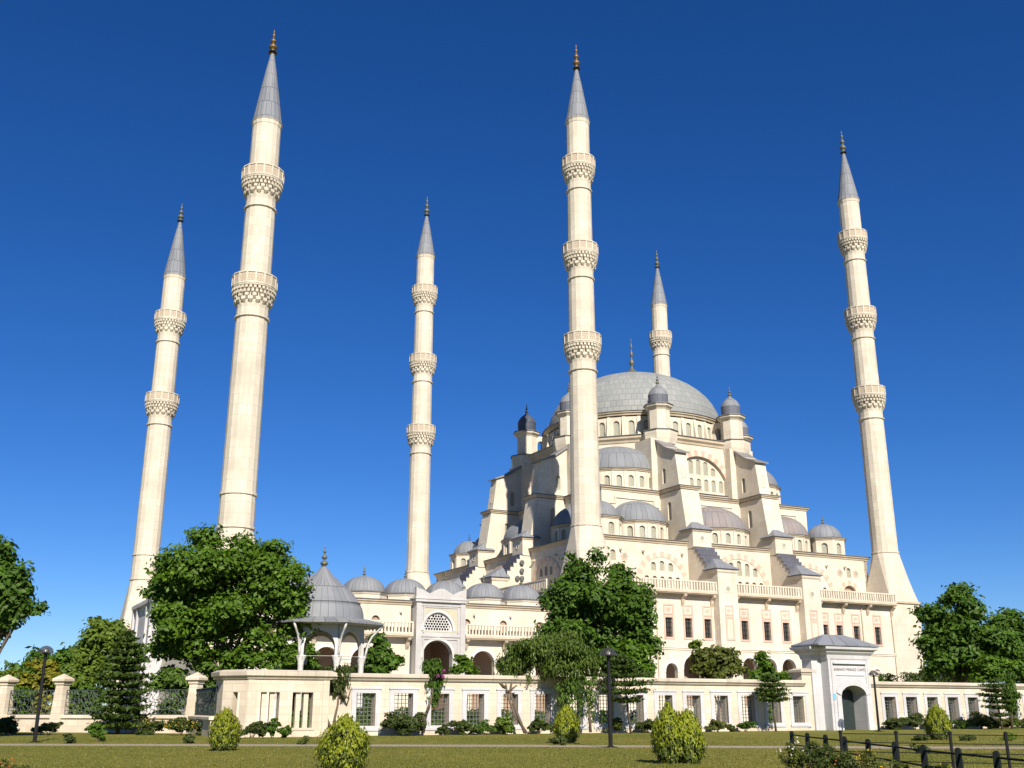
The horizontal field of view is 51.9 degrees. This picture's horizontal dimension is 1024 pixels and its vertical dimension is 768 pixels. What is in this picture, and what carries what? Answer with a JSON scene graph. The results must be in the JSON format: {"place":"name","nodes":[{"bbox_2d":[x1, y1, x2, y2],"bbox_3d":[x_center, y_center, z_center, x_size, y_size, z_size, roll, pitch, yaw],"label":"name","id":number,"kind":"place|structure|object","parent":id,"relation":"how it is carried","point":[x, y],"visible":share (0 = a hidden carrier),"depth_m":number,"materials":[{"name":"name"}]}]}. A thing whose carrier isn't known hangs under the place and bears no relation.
{"place":"outdoors","nodes":[
{"label":"outdoors","id":0,"kind":"place"},
{"bbox_2d":[0,709,1023,767],"bbox_3d":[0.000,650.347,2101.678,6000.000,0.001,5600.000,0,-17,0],"label":"lawn","id":1,"kind":"structure","parent":0,"point":[835,733],"depth_m":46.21,"materials":[{"name":"green plant"}]},
{"bbox_2d":[0,715,19,734],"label":"bush","id":2,"kind":"object","parent":1,"relation":"on","point":[9,725],"visible":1,"depth_m":72.12,"materials":[{"name":"green plant"}]},
{"bbox_2d":[0,668,27,713],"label":"fence bush","id":3,"kind":"object","parent":1,"relation":"on","point":[17,676],"visible":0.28,"depth_m":86.31,"materials":[{"name":"green plant"}]},
{"bbox_2d":[0,534,50,652],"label":"broadleaf tree","id":4,"kind":"object","parent":1,"relation":"on","point":[17,588],"visible":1,"depth_m":64.61,"materials":[{"name":"green plant"}]},
{"bbox_2d":[12,684,53,713],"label":"fence bush","id":5,"kind":"object","parent":1,"relation":"on","point":[22,700],"visible":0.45,"depth_m":85.59,"materials":[{"name":"green plant"}]},
{"bbox_2d":[4,658,62,713],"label":"fence bush","id":6,"kind":"object","parent":1,"relation":"on","point":[32,681],"visible":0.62,"depth_m":86.13,"materials":[{"name":"yellow plant"}]},
{"bbox_2d":[22,644,54,712],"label":"distant tree","id":7,"kind":"object","parent":1,"relation":"on","point":[34,654],"visible":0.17,"depth_m":157.89,"materials":[{"name":"green plant"}]},
{"bbox_2d":[30,646,53,742],"bbox_3d":[-25.381,16.686,56.701,0.800,5.050,0.800,0,-17,0],"label":"street lamp","id":8,"kind":"object","parent":1,"relation":"on","point":[45,650],"visible":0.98,"depth_m":56.72,"materials":[{"name":"black metal"}]},
{"bbox_2d":[30,721,63,734],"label":"bush","id":9,"kind":"object","parent":1,"relation":"on","point":[51,727],"visible":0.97,"depth_m":71.93,"materials":[{"name":"green plant"}]},
{"bbox_2d":[47,640,78,693],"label":"distant tree","id":10,"kind":"object","parent":1,"relation":"on","point":[62,656],"visible":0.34,"depth_m":153.44,"materials":[{"name":"green plant"}]},
{"bbox_2d":[49,663,95,713],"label":"fence bush","id":11,"kind":"object","parent":1,"relation":"on","point":[79,677],"visible":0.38,"depth_m":86.25,"materials":[{"name":"green plant"}]},
{"bbox_2d":[69,683,107,713],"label":"fence bush","id":12,"kind":"object","parent":1,"relation":"on","point":[86,687],"visible":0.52,"depth_m":85.52,"materials":[{"name":"green plant"}]},
{"bbox_2d":[68,615,147,712],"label":"broadleaf tree","id":13,"kind":"object","parent":1,"relation":"on","point":[86,652],"visible":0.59,"depth_m":89.41,"materials":[{"name":"green plant"}]},
{"bbox_2d":[0,672,217,736],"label":"iron fence","id":14,"kind":"object","parent":1,"relation":"on","point":[200,703],"visible":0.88,"depth_m":79.60,"materials":[{"name":"metal"}]},
{"bbox_2d":[86,629,154,733],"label":"layered pine","id":15,"kind":"object","parent":1,"relation":"on","point":[118,701],"visible":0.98,"depth_m":74.81,"materials":[{"name":"green plant"}]},
{"bbox_2d":[134,718,171,734],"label":"bush","id":16,"kind":"object","parent":1,"relation":"on","point":[147,726],"visible":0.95,"depth_m":71.96,"materials":[{"name":"green plant"}]},
{"bbox_2d":[143,664,189,713],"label":"fence bush","id":17,"kind":"object","parent":1,"relation":"on","point":[169,678],"visible":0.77,"depth_m":80.03,"materials":[{"name":"green plant"}]},
{"bbox_2d":[164,717,196,734],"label":"bush","id":18,"kind":"object","parent":1,"relation":"on","point":[181,724],"visible":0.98,"depth_m":70.73,"materials":[{"name":"green plant"}]},
{"bbox_2d":[184,660,219,711],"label":"fence bush","id":19,"kind":"object","parent":1,"relation":"on","point":[207,669],"visible":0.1,"depth_m":80.35,"materials":[{"name":"green plant"}]},
{"bbox_2d":[206,707,243,750],"bbox_3d":[-12.295,14.759,45.072,1.559,1.875,1.510,0,-17,0],"label":"golden thuja","id":20,"kind":"object","parent":1,"relation":"on","point":[224,726],"visible":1,"depth_m":44.73,"materials":[{"name":"yellow plant"}]},
{"bbox_2d":[136,522,321,682],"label":"plane tree","id":21,"kind":"object","parent":1,"relation":"on","point":[195,596],"visible":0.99,"depth_m":80.92,"materials":[{"name":"green plant"}]},
{"bbox_2d":[240,721,268,737],"bbox_3d":[-15.654,21.046,64.117,1.762,1.082,1.812,0,-17,0],"label":"bush","id":22,"kind":"object","parent":1,"relation":"on","point":[257,727],"visible":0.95,"depth_m":63.91,"materials":[{"name":"green plant"}]},
{"bbox_2d":[211,669,336,737],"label":"wall bastion","id":23,"kind":"object","parent":1,"relation":"on","point":[249,685],"depth_m":66.83,"materials":[{"name":"stone"}]},
{"bbox_2d":[259,546,383,717],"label":"fountain kiosk","id":24,"kind":"object","parent":1,"relation":"on","point":[335,610],"visible":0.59,"depth_m":83.85,"materials":[{"name":"grey metal"}]},
{"bbox_2d":[281,663,372,710],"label":"hedge","id":25,"kind":"object","parent":1,"relation":"on","point":[294,667],"visible":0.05,"depth_m":87.49,"materials":[{"name":"green plant"}]},
{"bbox_2d":[313,713,371,767],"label":"golden thuja","id":26,"kind":"object","parent":1,"relation":"on","point":[346,729],"visible":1,"depth_m":27.68,"materials":[{"name":"yellow plant"}]},
{"bbox_2d":[275,708,508,727],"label":"hedge","id":27,"kind":"object","parent":1,"relation":"on","point":[472,720],"visible":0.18,"depth_m":84.17,"materials":[{"name":"green plant"}]},
{"bbox_2d":[380,711,428,735],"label":"bush","id":28,"kind":"object","parent":1,"relation":"on","point":[409,724],"visible":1,"depth_m":69.63,"materials":[{"name":"green plant"}]},
{"bbox_2d":[446,719,478,734],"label":"bush","id":29,"kind":"object","parent":1,"relation":"on","point":[462,726],"visible":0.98,"depth_m":71.83,"materials":[{"name":"green plant"}]},
{"bbox_2d":[471,719,493,734],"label":"bush","id":30,"kind":"object","parent":1,"relation":"on","point":[482,726],"visible":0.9,"depth_m":72.50,"materials":[{"name":"green plant"}]},
{"bbox_2d":[489,712,514,734],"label":"bush","id":31,"kind":"object","parent":1,"relation":"on","point":[503,725],"visible":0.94,"depth_m":73.10,"materials":[{"name":"green plant"}]},
{"bbox_2d":[527,717,552,733],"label":"bush","id":32,"kind":"object","parent":1,"relation":"on","point":[537,724],"visible":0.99,"depth_m":74.42,"materials":[{"name":"green plant"}]},
{"bbox_2d":[490,628,601,733],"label":"pepper tree","id":33,"kind":"object","parent":1,"relation":"on","point":[563,653],"visible":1,"depth_m":76.00,"materials":[{"name":"green plant"}]},
{"bbox_2d":[553,703,580,743],"bbox_3d":[2.838,17.585,54.498,1.438,2.034,1.431,-11,-21,33],"label":"golden thuja","id":34,"kind":"object","parent":1,"relation":"on","point":[565,720],"visible":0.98,"depth_m":54.17,"materials":[{"name":"yellow plant"}]},
{"bbox_2d":[327,673,811,735],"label":"garden wall","id":35,"kind":"structure","parent":1,"relation":"on","point":[382,688],"depth_m":76.66,"materials":[{"name":"stone"}]},
{"bbox_2d":[319,662,355,727],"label":"climbing vine","id":36,"kind":"object","parent":35,"relation":"attached to","point":[339,686],"visible":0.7,"depth_m":69.80,"materials":[{"name":"green plant"}]},
{"bbox_2d":[351,687,381,730],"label":"window frame","id":37,"kind":"structure","parent":35,"relation":"in","point":[377,690],"depth_m":70.61,"materials":[{"name":"grey stone"}]},
{"bbox_2d":[387,687,418,730],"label":"window frame","id":38,"kind":"structure","parent":35,"relation":"in","point":[414,691],"depth_m":71.96,"materials":[{"name":"grey stone"}]},
{"bbox_2d":[419,658,447,732],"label":"climbing vine","id":39,"kind":"object","parent":35,"relation":"attached to","point":[434,669],"visible":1,"depth_m":72.77,"materials":[{"name":"green plant"}]},
{"bbox_2d":[425,688,454,730],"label":"window frame","id":40,"kind":"structure","parent":35,"relation":"in","point":[450,691],"depth_m":73.04,"materials":[{"name":"grey stone"}]},
{"bbox_2d":[462,688,489,724],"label":"window frame","id":41,"kind":"structure","parent":35,"relation":"in","point":[465,691],"depth_m":74.31,"materials":[{"name":"grey stone"}]},
{"bbox_2d":[496,688,522,729],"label":"window frame","id":42,"kind":"structure","parent":35,"relation":"in","point":[500,691],"depth_m":75.45,"materials":[{"name":"grey stone"}]},
{"bbox_2d":[529,689,555,729],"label":"window frame","id":43,"kind":"structure","parent":35,"relation":"in","point":[532,691],"depth_m":76.69,"materials":[{"name":"grey stone"}]},
{"bbox_2d":[565,689,588,728],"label":"window frame","id":44,"kind":"structure","parent":35,"relation":"in","point":[584,720],"depth_m":77.90,"materials":[{"name":"grey stone"}]},
{"bbox_2d":[593,689,617,728],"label":"window frame","id":45,"kind":"structure","parent":35,"relation":"in","point":[615,707],"depth_m":78.88,"materials":[{"name":"grey stone"}]},
{"bbox_2d":[624,690,647,728],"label":"window frame","id":46,"kind":"structure","parent":35,"relation":"in","point":[644,695],"depth_m":80.29,"materials":[{"name":"grey stone"}]},
{"bbox_2d":[653,690,676,718],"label":"window frame","id":47,"kind":"structure","parent":35,"relation":"in","point":[656,692],"depth_m":81.58,"materials":[{"name":"grey stone"}]},
{"bbox_2d":[682,690,704,727],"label":"window frame","id":48,"kind":"structure","parent":35,"relation":"in","point":[684,692],"depth_m":82.78,"materials":[{"name":"grey stone"}]},
{"bbox_2d":[709,690,732,727],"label":"window frame","id":49,"kind":"structure","parent":35,"relation":"in","point":[712,693],"depth_m":83.94,"materials":[{"name":"grey stone"}]},
{"bbox_2d":[736,691,760,726],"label":"window frame","id":50,"kind":"structure","parent":35,"relation":"in","point":[739,693],"depth_m":85.10,"materials":[{"name":"grey stone"}]},
{"bbox_2d":[764,696,786,726],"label":"window frame","id":51,"kind":"structure","parent":35,"relation":"in","point":[766,704],"depth_m":86.09,"materials":[{"name":"grey stone"}]},
{"bbox_2d":[788,691,811,727],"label":"window frame","id":52,"kind":"structure","parent":35,"relation":"in","point":[796,693],"depth_m":87.39,"materials":[{"name":"grey stone"}]},
{"bbox_2d":[553,670,598,731],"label":"pepper tree","id":53,"kind":"object","parent":1,"relation":"on","point":[572,683],"visible":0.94,"depth_m":75.21,"materials":[{"name":"green plant"}]},
{"bbox_2d":[509,709,660,723],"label":"hedge","id":54,"kind":"object","parent":1,"relation":"on","point":[633,722],"visible":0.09,"depth_m":94.57,"materials":[{"name":"green plant"}]},
{"bbox_2d":[533,546,665,710],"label":"plane tree","id":55,"kind":"object","parent":1,"relation":"on","point":[576,596],"visible":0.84,"depth_m":96.52,"materials":[{"name":"green plant"}]},
{"bbox_2d":[600,647,617,747],"bbox_3d":[4.575,14.714,49.461,0.800,4.550,0.800,0,-17,0],"label":"street lamp","id":56,"kind":"object","parent":1,"relation":"on","point":[607,652],"visible":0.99,"depth_m":49.47,"materials":[{"name":"black metal"}]},
{"bbox_2d":[591,653,657,733],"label":"layered pine","id":57,"kind":"object","parent":1,"relation":"on","point":[621,659],"visible":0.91,"depth_m":76.39,"materials":[{"name":"green plant"}]},
{"bbox_2d":[610,639,658,697],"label":"broadleaf tree","id":58,"kind":"object","parent":1,"relation":"on","point":[639,654],"visible":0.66,"depth_m":93.38,"materials":[{"name":"green plant"}]},
{"bbox_2d":[635,718,654,732],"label":"bush","id":59,"kind":"object","parent":1,"relation":"on","point":[647,724],"visible":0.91,"depth_m":78.37,"materials":[{"name":"green plant"}]},
{"bbox_2d":[649,700,707,763],"bbox_3d":[5.450,11.440,34.583,1.878,2.032,1.327,0,-17,0],"label":"golden thuja","id":60,"kind":"object","parent":1,"relation":"on","point":[678,738],"visible":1,"depth_m":34.21,"materials":[{"name":"green plant"}]},
{"bbox_2d":[704,719,731,731],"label":"bush","id":61,"kind":"object","parent":1,"relation":"on","point":[716,725],"visible":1,"depth_m":81.40,"materials":[{"name":"green plant"}]},
{"bbox_2d":[688,644,748,720],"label":"tree","id":62,"kind":"object","parent":1,"relation":"on","point":[717,662],"visible":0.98,"depth_m":101.80,"materials":[{"name":"green plant"}]},
{"bbox_2d":[747,651,788,679],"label":"tree","id":63,"kind":"object","parent":1,"relation":"on","point":[764,665],"visible":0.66,"depth_m":100.04,"materials":[{"name":"green plant"}]},
{"bbox_2d":[753,674,793,731],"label":"layered pine","id":64,"kind":"object","parent":1,"relation":"on","point":[768,692],"visible":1,"depth_m":83.27,"materials":[{"name":"green plant"}]},
{"bbox_2d":[776,737,808,767],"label":"flower bush","id":65,"kind":"object","parent":1,"relation":"on","point":[795,756],"visible":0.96,"depth_m":26.73,"materials":[{"name":"green plant"}]},
{"bbox_2d":[788,668,816,729],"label":"gate pier","id":66,"kind":"structure","parent":1,"relation":"on","point":[800,673],"depth_m":88.23,"materials":[{"name":"stone"}]},
{"bbox_2d":[801,741,836,767],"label":"flower bush","id":67,"kind":"object","parent":1,"relation":"on","point":[812,758],"visible":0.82,"depth_m":26.05,"materials":[{"name":"green plant"}]},
{"bbox_2d":[789,634,878,729],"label":"gatehouse","id":68,"kind":"object","parent":1,"relation":"on","point":[839,663],"visible":0.98,"depth_m":89.25,"materials":[{"name":"grey stone"}]},
{"bbox_2d":[842,690,855,729],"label":"door","id":69,"kind":"structure","parent":68,"relation":"in","point":[847,695],"depth_m":90.26,"materials":[{"name":"metal"}]},
{"bbox_2d":[818,749,860,767],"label":"flower bush","id":70,"kind":"object","parent":1,"relation":"on","point":[842,760],"visible":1,"depth_m":25.38,"materials":[{"name":"green plant"}]},
{"bbox_2d":[868,671,883,731],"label":"street lamp","id":71,"kind":"object","parent":1,"relation":"on","point":[873,673],"visible":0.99,"depth_m":83.32,"materials":[{"name":"black metal"}]},
{"bbox_2d":[870,670,882,725],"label":"gate pier","id":72,"kind":"structure","parent":1,"relation":"on","point":[878,701],"depth_m":91.41,"materials":[{"name":"stone"}]},
{"bbox_2d":[881,717,907,729],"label":"bush","id":73,"kind":"object","parent":1,"relation":"on","point":[894,723],"visible":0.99,"depth_m":89.85,"materials":[{"name":"green plant"}]},
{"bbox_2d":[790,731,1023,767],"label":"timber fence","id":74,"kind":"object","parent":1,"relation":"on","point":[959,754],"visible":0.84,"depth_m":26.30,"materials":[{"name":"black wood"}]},
{"bbox_2d":[904,712,923,729],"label":"bush","id":75,"kind":"object","parent":1,"relation":"on","point":[915,720],"visible":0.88,"depth_m":90.78,"materials":[{"name":"green plant"}]},
{"bbox_2d":[923,704,952,739],"bbox_3d":[24.596,19.530,60.859,1.567,2.069,1.627,-11,-20,31],"label":"golden thuja","id":76,"kind":"object","parent":1,"relation":"on","point":[936,721],"visible":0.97,"depth_m":60.48,"materials":[{"name":"green plant"}]},
{"bbox_2d":[855,766,1023,767],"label":"gravel bed","id":77,"kind":"object","parent":1,"relation":"on","point":[966,767],"depth_m":31.89,"materials":[{"name":"soil"}]},
{"bbox_2d":[855,749,889,767],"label":"flower bush","id":78,"kind":"object","parent":77,"relation":"on","point":[866,757],"visible":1,"depth_m":25.13,"materials":[{"name":"green plant"}]},
{"bbox_2d":[838,730,1023,767],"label":"wire fence","id":79,"kind":"object","parent":77,"relation":"on","point":[951,743],"visible":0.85,"depth_m":29.76,"materials":[{"name":"black metal"}]},
{"bbox_2d":[871,681,1023,729],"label":"garden wall","id":80,"kind":"structure","parent":1,"relation":"on","point":[917,693],"depth_m":94.84,"materials":[{"name":"stone"}]},
{"bbox_2d":[880,692,902,725],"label":"window frame","id":81,"kind":"structure","parent":80,"relation":"in","point":[883,694],"depth_m":92.19,"materials":[{"name":"grey stone"}]},
{"bbox_2d":[902,692,921,725],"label":"window frame","id":82,"kind":"structure","parent":80,"relation":"in","point":[904,694],"depth_m":93.42,"materials":[{"name":"grey stone"}]},
{"bbox_2d":[923,693,940,716],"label":"window frame","id":83,"kind":"structure","parent":80,"relation":"in","point":[925,695],"depth_m":94.59,"materials":[{"name":"grey stone"}]},
{"bbox_2d":[943,693,962,724],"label":"window frame","id":84,"kind":"structure","parent":80,"relation":"in","point":[957,695],"depth_m":95.68,"materials":[{"name":"grey stone"}]},
{"bbox_2d":[963,693,981,719],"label":"window frame","id":85,"kind":"structure","parent":80,"relation":"in","point":[966,695],"depth_m":96.83,"materials":[{"name":"grey stone"}]},
{"bbox_2d":[994,672,1022,728],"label":"climbing vine","id":86,"kind":"object","parent":80,"relation":"attached to","point":[1010,678],"visible":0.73,"depth_m":92.22,"materials":[{"name":"green plant"}]},
{"bbox_2d":[950,719,975,728],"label":"bush","id":87,"kind":"object","parent":1,"relation":"on","point":[964,723],"visible":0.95,"depth_m":93.64,"materials":[{"name":"green plant"}]},
{"bbox_2d":[907,580,1023,682],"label":"broadleaf tree","id":88,"kind":"object","parent":1,"relation":"on","point":[955,643],"visible":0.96,"depth_m":122.78,"materials":[{"name":"green plant"}]},
{"bbox_2d":[971,711,999,728],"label":"bush","id":89,"kind":"object","parent":1,"relation":"on","point":[983,720],"visible":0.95,"depth_m":93.98,"materials":[{"name":"green plant"}]},
{"bbox_2d":[967,654,1023,683],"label":"broadleaf tree","id":90,"kind":"object","parent":1,"relation":"on","point":[994,666],"visible":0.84,"depth_m":117.11,"materials":[{"name":"green plant"}]},
{"bbox_2d":[976,678,1016,729],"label":"layered pine","id":91,"kind":"object","parent":1,"relation":"on","point":[996,692],"visible":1,"depth_m":91.14,"materials":[{"name":"green plant"}]},
{"bbox_2d":[982,607,1023,683],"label":"broadleaf tree","id":92,"kind":"object","parent":1,"relation":"on","point":[1009,619],"visible":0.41,"depth_m":128.15,"materials":[{"name":"green plant"}]},
{"bbox_2d":[0,744,1023,748],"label":"gravel path","id":93,"kind":"structure","parent":0,"point":[641,746],"depth_m":51.14,"materials":[{"name":"beige gravel"}]},
{"bbox_2d":[0,0,1023,705],"label":"sky","id":94,"kind":"structure","parent":0,"point":[716,127],"materials":[{"name":"blue"}]},
{"label":"mosque forecourt","id":95,"kind":"structure","parent":0,"visible":0},
{"bbox_2d":[111,204,186,713],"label":"minaret","id":96,"kind":"object","parent":95,"relation":"on","point":[162,396],"visible":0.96,"depth_m":170.87,"materials":[{"name":"stone"}]},
{"bbox_2d":[199,30,284,716],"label":"minaret","id":97,"kind":"object","parent":95,"relation":"on","point":[254,285],"visible":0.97,"depth_m":123.83,"materials":[{"name":"stone"}]},
{"bbox_2d":[267,641,320,669],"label":"magnolia tree","id":98,"kind":"object","parent":95,"relation":"on","point":[311,651],"visible":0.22,"depth_m":95.76,"materials":[{"name":"green plant"}]},
{"bbox_2d":[120,565,576,721],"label":"courtyard wing","id":99,"kind":"structure","parent":95,"relation":"on","point":[484,622],"depth_m":124.64,"materials":[{"name":"beige stone"}]},
{"bbox_2d":[355,632,404,673],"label":"magnolia tree","id":100,"kind":"object","parent":95,"relation":"on","point":[381,657],"visible":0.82,"depth_m":94.36,"materials":[{"name":"green plant"}]},
{"bbox_2d":[406,197,437,589],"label":"minaret","id":101,"kind":"object","parent":95,"relation":"on","point":[421,429],"visible":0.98,"depth_m":193.62,"materials":[{"name":"stone"}]},
{"bbox_2d":[448,654,480,708],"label":"tree","id":102,"kind":"object","parent":95,"relation":"on","point":[465,665],"visible":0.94,"depth_m":107.80,"materials":[{"name":"green plant"}]},
{"bbox_2d":[559,46,617,713],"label":"minaret","id":103,"kind":"object","parent":95,"relation":"on","point":[582,344],"visible":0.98,"depth_m":145.27,"materials":[{"name":"stone"}]},
{"bbox_2d":[410,344,899,720],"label":"mosque","id":104,"kind":"structure","parent":95,"relation":"on","point":[709,537],"depth_m":155.80,"materials":[{"name":"stone"}]},
{"bbox_2d":[649,250,671,376],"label":"minaret","id":105,"kind":"object","parent":95,"relation":"on","point":[660,337],"visible":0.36,"depth_m":225.68,"materials":[{"name":"stone"}]},
{"bbox_2d":[837,132,925,681],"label":"minaret","id":106,"kind":"object","parent":95,"relation":"on","point":[887,573],"visible":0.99,"depth_m":168.03,"materials":[{"name":"stone"}]},
{"bbox_2d":[899,672,969,710],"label":"hedge","id":107,"kind":"object","parent":95,"relation":"on","point":[913,676],"visible":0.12,"depth_m":140.49,"materials":[{"name":"green plant"}]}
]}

